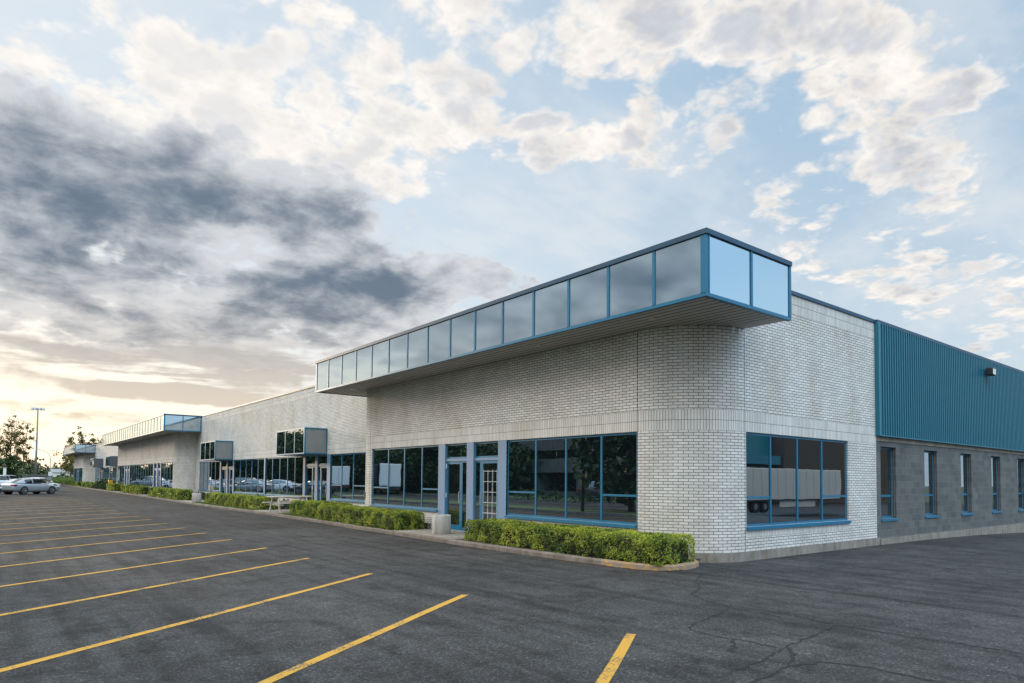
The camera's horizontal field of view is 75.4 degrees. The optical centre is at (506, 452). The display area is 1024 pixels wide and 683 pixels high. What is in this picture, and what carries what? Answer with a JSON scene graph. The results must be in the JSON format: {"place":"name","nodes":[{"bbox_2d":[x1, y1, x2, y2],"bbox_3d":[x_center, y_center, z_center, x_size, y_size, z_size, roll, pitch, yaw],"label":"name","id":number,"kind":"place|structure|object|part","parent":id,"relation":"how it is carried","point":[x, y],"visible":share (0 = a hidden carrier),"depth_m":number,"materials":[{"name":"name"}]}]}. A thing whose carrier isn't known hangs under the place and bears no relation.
{"place":"outdoors","nodes":[
{"label":"outdoors","id":0,"kind":"place"},
{"bbox_2d":[178,500,204,502],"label":"pavement","id":1,"kind":"structure","parent":0,"point":[190,500],"depth_m":44.42,"materials":[{"name":"concrete"}]},
{"bbox_2d":[192,493,201,501],"bbox_3d":[-19.845,2.891,42.447,0.550,0.550,0.550,2,-3,-38],"label":"concrete planter","id":2,"kind":"object","parent":1,"relation":"on","point":[196,497],"visible":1,"depth_m":42.22,"materials":[{"name":"concrete"}]},
{"bbox_2d":[254,509,289,513],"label":"pavement","id":3,"kind":"structure","parent":0,"point":[282,511],"depth_m":31.47,"materials":[{"name":"concrete"}]},
{"bbox_2d":[262,496,311,512],"bbox_3d":[-10.104,2.413,30.843,1.900,0.745,1.720,3,-3,-41],"label":"picnic table","id":4,"kind":"object","parent":3,"relation":"on","point":[277,503],"visible":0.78,"depth_m":30.60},
{"bbox_2d":[395,529,468,539],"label":"pavement","id":5,"kind":"structure","parent":0,"point":[453,535],"depth_m":19.51,"materials":[{"name":"concrete"}]},
{"bbox_2d":[432,514,450,533],"bbox_3d":[-1.920,2.135,19.688,0.550,0.550,0.550,2,-3,-38],"label":"concrete planter","id":6,"kind":"object","parent":5,"relation":"on","point":[441,523],"visible":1,"depth_m":19.45,"materials":[{"name":"concrete"}]},
{"bbox_2d":[0,485,1023,682],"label":"parking lot","id":7,"kind":"structure","parent":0,"point":[97,586],"depth_m":8.95,"materials":[{"name":"grey asphalt"}]},
{"bbox_2d":[0,475,10,483],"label":"parked car","id":8,"kind":"object","parent":7,"relation":"on","point":[3,479],"visible":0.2,"depth_m":83.63,"materials":[{"name":"white paint"}]},
{"bbox_2d":[3,475,18,478],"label":"parked car","id":9,"kind":"object","parent":7,"relation":"on","point":[11,476],"visible":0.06,"depth_m":93.73,"materials":[{"name":"silver metal"}]},
{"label":"side window","id":10,"kind":"part","parent":9,"relation":"part of","materials":[{"name":"black glass"}]},
{"bbox_2d":[22,474,32,477],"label":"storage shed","id":11,"kind":"structure","parent":7,"relation":"on","point":[26,476],"depth_m":117.48,"materials":[{"name":"metal"}]},
{"bbox_2d":[0,478,58,494],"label":"parked car","id":12,"kind":"object","parent":7,"relation":"on","point":[22,486],"visible":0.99,"depth_m":58.73,"materials":[{"name":"silver metal"}]},
{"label":"rear window","id":13,"kind":"part","parent":12,"relation":"part of","materials":[{"name":"white glass"}]},
{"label":"side window","id":14,"kind":"part","parent":12,"relation":"part of","materials":[{"name":"black glass"}]},
{"bbox_2d":[31,477,60,487],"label":"parked car","id":15,"kind":"object","parent":7,"relation":"on","point":[46,480],"visible":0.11,"depth_m":72.52,"materials":[{"name":"white paint"}]},
{"bbox_2d":[40,475,52,480],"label":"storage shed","id":16,"kind":"structure","parent":7,"relation":"on","point":[47,477],"depth_m":117.46,"materials":[{"name":"metal"}]},
{"bbox_2d":[63,484,689,564],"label":"planting bed","id":17,"kind":"object","parent":7,"relation":"on","point":[470,540],"visible":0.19,"depth_m":16.16,"materials":[{"name":"soil"}]},
{"bbox_2d":[65,481,82,485],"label":"hedge","id":18,"kind":"object","parent":17,"relation":"on","point":[74,483],"visible":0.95,"depth_m":102.37,"materials":[{"name":"green plant"}]},
{"bbox_2d":[81,481,94,487],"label":"hedge","id":19,"kind":"object","parent":17,"relation":"on","point":[87,484],"visible":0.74,"depth_m":89.17,"materials":[{"name":"green plant"}]},
{"bbox_2d":[93,477,113,489],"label":"bush","id":20,"kind":"object","parent":17,"relation":"on","point":[99,484],"visible":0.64,"depth_m":78.69,"materials":[{"name":"green plant"}]},
{"bbox_2d":[106,483,121,490],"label":"hedge","id":21,"kind":"object","parent":17,"relation":"on","point":[113,486],"visible":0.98,"depth_m":70.71,"materials":[{"name":"green plant"}]},
{"bbox_2d":[120,485,148,494],"bbox_3d":[-35.085,3.492,62.400,0.907,0.895,10.943,2,-3,-38],"label":"hedge","id":22,"kind":"object","parent":17,"relation":"on","point":[137,489],"visible":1,"depth_m":60.16,"materials":[{"name":"green plant"}]},
{"bbox_2d":[148,487,165,496],"bbox_3d":[-27.696,3.181,52.913,0.975,0.848,4.941,2,-3,-38],"label":"hedge","id":23,"kind":"object","parent":17,"relation":"on","point":[155,491],"visible":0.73,"depth_m":52.38,"materials":[{"name":"green plant"}]},
{"bbox_2d":[162,488,192,499],"bbox_3d":[-23.938,3.017,48.116,0.988,0.841,6.339,2,-3,-38],"label":"hedge","id":24,"kind":"object","parent":17,"relation":"on","point":[178,494],"visible":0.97,"depth_m":46.40,"materials":[{"name":"green plant"}]},
{"bbox_2d":[196,491,204,498],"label":"shrub","id":25,"kind":"object","parent":17,"relation":"on","point":[203,495],"visible":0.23,"depth_m":47.47,"materials":[{"name":"green plant"}]},
{"bbox_2d":[208,485,213,492],"bbox_3d":[-18.899,2.646,42.372,0.240,1.060,0.320,2,-3,-38],"label":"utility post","id":26,"kind":"object","parent":17,"relation":"on","point":[211,488],"visible":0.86,"depth_m":42.28,"materials":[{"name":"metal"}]},
{"bbox_2d":[195,502,260,509],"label":"grass","id":27,"kind":"structure","parent":17,"relation":"on","point":[247,508],"depth_m":36.29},
{"bbox_2d":[204,492,278,509],"bbox_3d":[-15.149,2.697,37.421,1.132,0.735,11.013,2,-3,-38],"label":"hedge","id":28,"kind":"object","parent":17,"relation":"on","point":[245,501],"visible":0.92,"depth_m":35.71,"materials":[{"name":"green plant"}]},
{"bbox_2d":[257,493,292,508],"bbox_3d":[-14.109,2.720,37.839,0.865,0.746,9.992,2,-3,-38],"label":"shrub","id":29,"kind":"object","parent":17,"relation":"on","point":[285,505],"visible":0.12,"depth_m":34.20,"materials":[{"name":"green plant"}]},
{"bbox_2d":[280,513,331,520],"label":"grass","id":30,"kind":"structure","parent":17,"relation":"on","point":[300,515],"depth_m":27.98,"materials":[{"name":"green plant"}]},
{"bbox_2d":[289,499,351,516],"bbox_3d":[-8.007,2.411,28.481,1.320,0.706,4.313,2,-3,-38],"label":"hedge","id":31,"kind":"object","parent":17,"relation":"on","point":[306,507],"visible":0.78,"depth_m":28.26,"materials":[{"name":"green plant"}]},
{"bbox_2d":[317,504,424,530],"bbox_3d":[-5.008,2.260,23.657,1.163,0.664,6.608,2,-3,-38],"label":"hedge","id":32,"kind":"object","parent":17,"relation":"on","point":[389,518],"visible":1,"depth_m":22.30,"materials":[{"name":"green plant"}]},
{"bbox_2d":[423,523,430,528],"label":"shrub","id":33,"kind":"object","parent":17,"relation":"on","point":[426,525],"visible":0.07,"depth_m":21.70,"materials":[{"name":"green plant"}]},
{"bbox_2d":[464,518,694,566],"bbox_3d":[1.351,2.017,15.756,1.329,0.619,6.792,2,-3,-38],"label":"hedge","id":34,"kind":"object","parent":17,"relation":"on","point":[650,548],"visible":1,"depth_m":14.46,"materials":[{"name":"green plant"}]},
{"bbox_2d":[61,484,698,570],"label":"kerb","id":35,"kind":"structure","parent":7,"relation":"on","point":[631,565],"depth_m":16.43,"materials":[{"name":"concrete"}]},
{"bbox_2d":[325,524,685,571],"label":"leaf litter","id":36,"kind":"object","parent":7,"relation":"on","point":[559,560],"visible":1,"depth_m":13.61,"materials":[{"name":"brown plant"}]},
{"bbox_2d":[63,227,1023,562],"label":"commercial building","id":37,"kind":"structure","parent":7,"relation":"on","point":[719,397],"depth_m":17.72,"materials":[{"name":"painted brick"},{"name":"blue painted metal"},{"name":"concrete"}]},
{"bbox_2d":[74,468,76,480],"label":"window","id":38,"kind":"structure","parent":37,"relation":"in","point":[75,470],"depth_m":109.19,"materials":[{"name":"glass"}]},
{"bbox_2d":[79,468,82,481],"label":"window","id":39,"kind":"structure","parent":37,"relation":"in","point":[81,469],"depth_m":103.20,"materials":[{"name":"glass"}]},
{"bbox_2d":[90,458,102,467],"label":"projecting window","id":40,"kind":"structure","parent":37,"relation":"in","point":[95,462],"depth_m":92.34,"materials":[{"name":"glass"}]},
{"bbox_2d":[95,468,99,481],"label":"window","id":41,"kind":"structure","parent":37,"relation":"in","point":[97,470],"depth_m":97.33,"materials":[{"name":"glass"}]},
{"bbox_2d":[103,467,109,480],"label":"window","id":42,"kind":"structure","parent":37,"relation":"in","point":[106,470],"depth_m":90.08,"materials":[{"name":"glass"}]},
{"bbox_2d":[105,456,117,466],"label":"projecting window","id":43,"kind":"structure","parent":37,"relation":"in","point":[111,461],"depth_m":80.18,"materials":[{"name":"glass"}]},
{"bbox_2d":[110,467,116,482],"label":"window","id":44,"kind":"structure","parent":37,"relation":"in","point":[113,470],"depth_m":85.02,"materials":[{"name":"clear glass"}]},
{"bbox_2d":[118,465,123,484],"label":"window","id":45,"kind":"structure","parent":37,"relation":"in","point":[120,468],"depth_m":72.13,"materials":[{"name":"glass"}]},
{"bbox_2d":[130,464,152,486],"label":"window","id":46,"kind":"structure","parent":37,"relation":"in","point":[140,474],"depth_m":62.52,"materials":[{"name":"clear glass"}]},
{"bbox_2d":[153,470,155,486],"bbox_3d":[-30.564,2.579,57.595,0.119,2.150,0.850,2,-3,-38],"label":"door","id":47,"kind":"structure","parent":37,"relation":"in","point":[154,481],"depth_m":57.86,"materials":[{"name":"blue paint"}]},
{"bbox_2d":[161,462,172,487],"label":"window","id":48,"kind":"structure","parent":37,"relation":"in","point":[167,468],"depth_m":53.80,"materials":[{"name":"clear glass"}]},
{"bbox_2d":[199,461,219,491],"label":"window","id":49,"kind":"structure","parent":37,"relation":"in","point":[209,471],"depth_m":48.42,"materials":[{"name":"clear glass"}]},
{"bbox_2d":[200,440,232,460],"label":"projecting window","id":50,"kind":"structure","parent":37,"relation":"in","point":[216,450],"depth_m":43.66,"materials":[{"name":"glass"}]},
{"bbox_2d":[220,469,224,492],"bbox_3d":[-19.502,2.195,45.582,0.119,2.150,0.920,2,-3,-38],"label":"door","id":51,"kind":"structure","parent":37,"relation":"in","point":[222,484],"depth_m":45.73,"materials":[{"name":"blue paint"}]},
{"bbox_2d":[228,460,232,466],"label":"transom window","id":52,"kind":"structure","parent":37,"relation":"in","point":[230,462],"depth_m":44.39,"materials":[{"name":"glass"}]},
{"bbox_2d":[229,468,232,493],"bbox_3d":[-18.310,2.146,44.111,0.062,2.150,0.870,2,-3,-38],"label":"door","id":53,"kind":"structure","parent":37,"relation":"in","point":[231,469],"depth_m":44.27,"materials":[{"name":"blue paint"}]},
{"bbox_2d":[233,458,263,494],"bbox_3d":[-16.018,1.513,41.174,0.180,2.176,5.996,2,-3,-38],"label":"window","id":54,"kind":"structure","parent":37,"relation":"in","point":[249,473],"depth_m":41.06,"materials":[{"name":"clear glass"}]},
{"bbox_2d":[264,456,302,497],"bbox_3d":[-12.233,1.353,36.354,0.180,2.176,5.856,2,-3,-38],"label":"window","id":55,"kind":"structure","parent":37,"relation":"in","point":[284,475],"depth_m":36.22,"materials":[{"name":"clear glass"}]},
{"bbox_2d":[276,427,327,455],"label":"projecting window","id":56,"kind":"structure","parent":37,"relation":"in","point":[304,441],"depth_m":31.63,"materials":[{"name":"glass"}]},
{"bbox_2d":[306,466,312,499],"bbox_3d":[-9.940,1.792,33.453,0.062,2.150,0.920,2,-3,-38],"label":"door","id":57,"kind":"structure","parent":37,"relation":"in","point":[309,470],"depth_m":33.50,"materials":[{"name":"blue paint"}]},
{"bbox_2d":[306,455,314,464],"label":"transom window","id":58,"kind":"structure","parent":37,"relation":"in","point":[310,460],"depth_m":33.43,"materials":[{"name":"glass"}]},
{"bbox_2d":[318,455,326,464],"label":"transom window","id":59,"kind":"structure","parent":37,"relation":"in","point":[322,458],"depth_m":32.24,"materials":[{"name":"glass"}]},
{"bbox_2d":[320,466,326,500],"bbox_3d":[-8.802,1.744,32.004,0.062,2.150,0.870,2,-3,-38],"label":"door","id":60,"kind":"structure","parent":37,"relation":"in","point":[323,469],"depth_m":32.10,"materials":[{"name":"blue paint"}]},
{"bbox_2d":[329,452,365,502],"bbox_3d":[-7.127,1.137,29.853,0.180,2.176,3.796,2,-3,-38],"label":"window","id":61,"kind":"structure","parent":37,"relation":"in","point":[348,470],"depth_m":29.83,"materials":[{"name":"clear glass"}]},
{"bbox_2d":[370,445,438,511],"bbox_3d":[-3.633,0.904,23.332,0.180,2.176,4.716,2,-3,-38],"label":"window","id":62,"kind":"structure","parent":37,"relation":"in","point":[403,477],"depth_m":23.16,"materials":[{"name":"glass"}]},
{"bbox_2d":[446,461,461,530],"bbox_3d":[-1.673,1.356,20.810,0.119,2.150,0.890,2,-3,-38],"label":"door","id":63,"kind":"structure","parent":37,"relation":"in","point":[453,469],"depth_m":20.81,"materials":[{"name":"blue paint"}]},
{"bbox_2d":[446,443,466,458],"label":"transom window","id":64,"kind":"structure","parent":37,"relation":"in","point":[454,451],"depth_m":20.75,"materials":[{"name":"glass"}]},
{"bbox_2d":[475,441,497,457],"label":"transom window","id":65,"kind":"structure","parent":37,"relation":"in","point":[482,449],"depth_m":19.52,"materials":[{"name":"glass"}]},
{"bbox_2d":[480,460,497,519],"bbox_3d":[-0.480,1.305,19.290,0.119,2.150,0.900,2,-3,-38],"label":"door","id":66,"kind":"structure","parent":37,"relation":"in","point":[489,468],"depth_m":19.38,"materials":[{"name":"blue paint"}]},
{"bbox_2d":[505,432,636,528],"bbox_3d":[1.506,0.687,16.789,0.180,2.176,4.761,2,-3,-38],"label":"window","id":67,"kind":"structure","parent":37,"relation":"in","point":[584,478],"depth_m":16.51,"materials":[{"name":"glass"}]},
{"bbox_2d":[746,432,850,530],"bbox_3d":[7.194,0.715,16.165,4.866,2.176,0.180,2,-3,-38],"label":"window","id":68,"kind":"structure","parent":37,"relation":"in","point":[790,480],"depth_m":15.98,"materials":[{"name":"glass"}]},
{"bbox_2d":[880,447,897,521],"bbox_3d":[11.035,0.919,19.250,1.096,2.141,0.240,2,-3,-38],"label":"window","id":69,"kind":"structure","parent":37,"relation":"in","point":[886,453],"depth_m":19.37,"materials":[{"name":"glass"}]},
{"bbox_2d":[924,451,939,517],"bbox_3d":[13.512,1.022,21.193,1.096,2.141,0.240,2,-3,-38],"label":"window","id":70,"kind":"structure","parent":37,"relation":"in","point":[928,455],"depth_m":21.32,"materials":[{"name":"glass"}]},
{"bbox_2d":[961,454,973,515],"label":"window","id":71,"kind":"structure","parent":37,"relation":"in","point":[964,466],"depth_m":23.28,"materials":[{"name":"glass"}]},
{"bbox_2d":[991,456,1002,513],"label":"window","id":72,"kind":"structure","parent":37,"relation":"in","point":[993,459],"depth_m":25.24,"materials":[{"name":"glass"}]},
{"bbox_2d":[1017,459,1023,511],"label":"window","id":73,"kind":"structure","parent":37,"relation":"in","point":[1019,461],"depth_m":27.20,"materials":[{"name":"glass"}]},
{"bbox_2d":[0,0,1023,467],"label":"sky","id":74,"kind":"structure","parent":0,"point":[204,204],"materials":[{"name":"blue"}]},
{"label":"field","id":75,"kind":"structure","parent":0,"visible":0},
{"bbox_2d":[0,433,14,474],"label":"slender tree","id":76,"kind":"object","parent":75,"relation":"on","point":[4,445],"visible":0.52,"depth_m":130.54,"materials":[{"name":"green plant"}]},
{"bbox_2d":[31,407,44,474],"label":"floodlight mast","id":77,"kind":"object","parent":75,"relation":"on","point":[35,466],"visible":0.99,"depth_m":179.78,"materials":[{"name":"metal"}]},
{"bbox_2d":[50,469,72,476],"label":"white house","id":78,"kind":"structure","parent":75,"relation":"on","point":[56,473],"depth_m":168.01,"materials":[{"name":"paint"}]},
{"bbox_2d":[63,431,75,466],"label":"tall tree","id":79,"kind":"object","parent":75,"relation":"on","point":[70,441],"visible":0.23,"depth_m":164.58,"materials":[{"name":"green plant"}]},
{"bbox_2d":[72,426,88,463],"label":"tall tree","id":80,"kind":"object","parent":75,"relation":"on","point":[82,440],"visible":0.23,"depth_m":164.51,"materials":[{"name":"green plant"}]},
{"bbox_2d":[86,433,95,444],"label":"tall tree","id":81,"kind":"object","parent":75,"relation":"on","point":[92,439],"visible":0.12,"depth_m":165.05,"materials":[{"name":"green plant"}]},
{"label":"grass bank","id":82,"kind":"structure","parent":0,"visible":0},
{"bbox_2d":[0,454,26,475],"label":"leafy tree","id":83,"kind":"object","parent":82,"relation":"on","point":[9,462],"visible":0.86,"depth_m":125.22,"materials":[{"name":"green plant"}]},
{"bbox_2d":[0,414,28,474],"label":"slender tree","id":84,"kind":"object","parent":82,"relation":"on","point":[12,433],"visible":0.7,"depth_m":129.72,"materials":[{"name":"green plant"}]},
{"bbox_2d":[13,423,37,474],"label":"slender tree","id":85,"kind":"object","parent":82,"relation":"on","point":[24,453],"visible":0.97,"depth_m":129.34,"materials":[{"name":"green plant"}]},
{"bbox_2d":[50,476,72,483],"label":"tall grass","id":86,"kind":"structure","parent":82,"relation":"on","point":[70,478],"depth_m":120.31,"materials":[{"name":"green plant"}]},
{"bbox_2d":[52,441,79,476],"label":"leafy tree","id":87,"kind":"object","parent":82,"relation":"on","point":[69,468],"visible":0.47,"depth_m":131.68,"materials":[{"name":"green plant"}]},
{"label":"ground","id":88,"kind":"structure","parent":0,"visible":0},
{"bbox_2d":[1,457,73,477],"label":"treeline","id":89,"kind":"object","parent":88,"relation":"on","point":[29,469],"visible":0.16,"depth_m":202.21,"materials":[{"name":"green plant"}]}
]}

